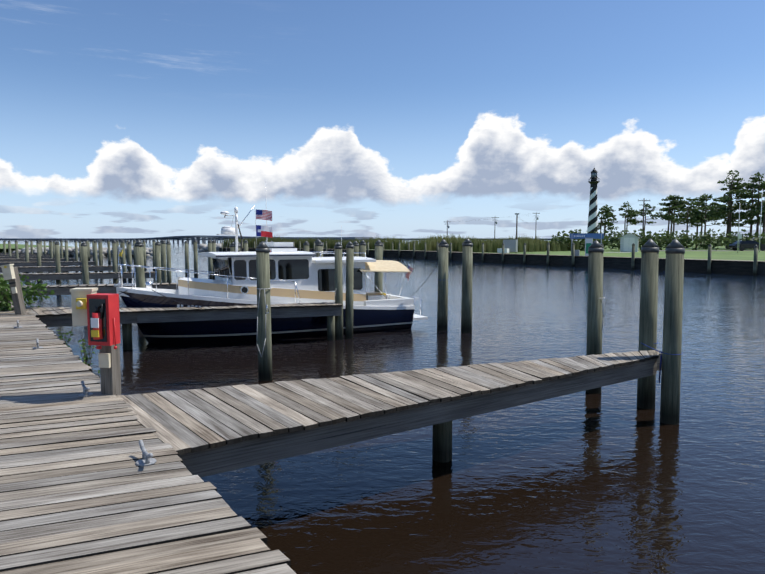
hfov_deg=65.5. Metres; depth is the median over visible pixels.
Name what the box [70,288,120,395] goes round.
extinguisher post
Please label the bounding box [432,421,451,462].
finger pier supports
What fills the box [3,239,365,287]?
pile field
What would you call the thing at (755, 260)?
posts
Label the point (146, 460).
dock cleats
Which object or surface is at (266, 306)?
mooring lines
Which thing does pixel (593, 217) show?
lighthouse
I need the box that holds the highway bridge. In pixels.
[0,235,371,242]
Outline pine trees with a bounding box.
[550,170,764,250]
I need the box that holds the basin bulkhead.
[219,248,764,275]
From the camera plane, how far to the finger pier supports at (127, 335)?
14.08 m
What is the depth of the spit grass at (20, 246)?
154.18 m
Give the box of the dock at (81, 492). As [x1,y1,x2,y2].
[0,289,295,573]
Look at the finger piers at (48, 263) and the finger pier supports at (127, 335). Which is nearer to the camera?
the finger pier supports at (127, 335)
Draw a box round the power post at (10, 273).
[0,264,25,314]
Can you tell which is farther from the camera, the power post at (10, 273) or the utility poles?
the utility poles
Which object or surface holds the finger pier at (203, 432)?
in the water
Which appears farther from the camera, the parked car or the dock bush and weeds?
the parked car
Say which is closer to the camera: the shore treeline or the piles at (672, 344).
the piles at (672, 344)
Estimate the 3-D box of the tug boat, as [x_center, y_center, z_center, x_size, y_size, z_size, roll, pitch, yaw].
[-2.789,-0.634,16.350,8.410,4.650,2.787,-2,5,-28]
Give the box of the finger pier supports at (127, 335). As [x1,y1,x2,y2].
[122,316,334,349]
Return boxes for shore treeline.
[0,238,753,239]
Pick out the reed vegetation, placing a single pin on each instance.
(536, 244)
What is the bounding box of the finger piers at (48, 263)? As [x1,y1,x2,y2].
[0,253,177,295]
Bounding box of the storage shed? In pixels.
[620,233,638,251]
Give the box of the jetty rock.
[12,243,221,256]
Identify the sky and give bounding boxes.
[0,0,764,237]
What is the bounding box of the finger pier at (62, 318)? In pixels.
[11,302,342,326]
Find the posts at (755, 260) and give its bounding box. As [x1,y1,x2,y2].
[222,241,757,275]
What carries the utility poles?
on the lawn ground at (732, 255)
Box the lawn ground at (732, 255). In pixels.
[366,241,764,260]
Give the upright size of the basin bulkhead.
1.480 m
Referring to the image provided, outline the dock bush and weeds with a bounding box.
[0,274,99,373]
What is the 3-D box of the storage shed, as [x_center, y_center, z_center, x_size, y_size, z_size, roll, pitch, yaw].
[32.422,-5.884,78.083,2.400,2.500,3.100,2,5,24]
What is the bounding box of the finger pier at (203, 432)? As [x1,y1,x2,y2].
[109,350,661,477]
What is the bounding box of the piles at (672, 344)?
[256,238,684,424]
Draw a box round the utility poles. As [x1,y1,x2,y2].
[447,198,649,252]
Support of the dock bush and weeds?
on the dock at (81, 492)
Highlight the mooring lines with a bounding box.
[44,262,682,382]
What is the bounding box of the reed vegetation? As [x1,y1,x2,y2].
[223,234,580,252]
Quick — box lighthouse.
[583,168,599,246]
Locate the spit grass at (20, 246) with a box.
[0,244,70,250]
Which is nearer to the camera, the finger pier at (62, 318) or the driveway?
the finger pier at (62, 318)
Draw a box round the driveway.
[615,250,760,252]
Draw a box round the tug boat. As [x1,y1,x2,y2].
[114,180,427,343]
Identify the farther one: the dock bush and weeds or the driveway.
the driveway
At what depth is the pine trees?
100.22 m
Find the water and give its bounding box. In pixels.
[0,240,764,573]
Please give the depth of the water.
7.33 m
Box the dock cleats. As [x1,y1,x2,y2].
[14,320,156,465]
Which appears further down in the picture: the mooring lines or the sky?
the mooring lines
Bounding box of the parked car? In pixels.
[728,240,764,250]
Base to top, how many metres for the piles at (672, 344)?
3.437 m
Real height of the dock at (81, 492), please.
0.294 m

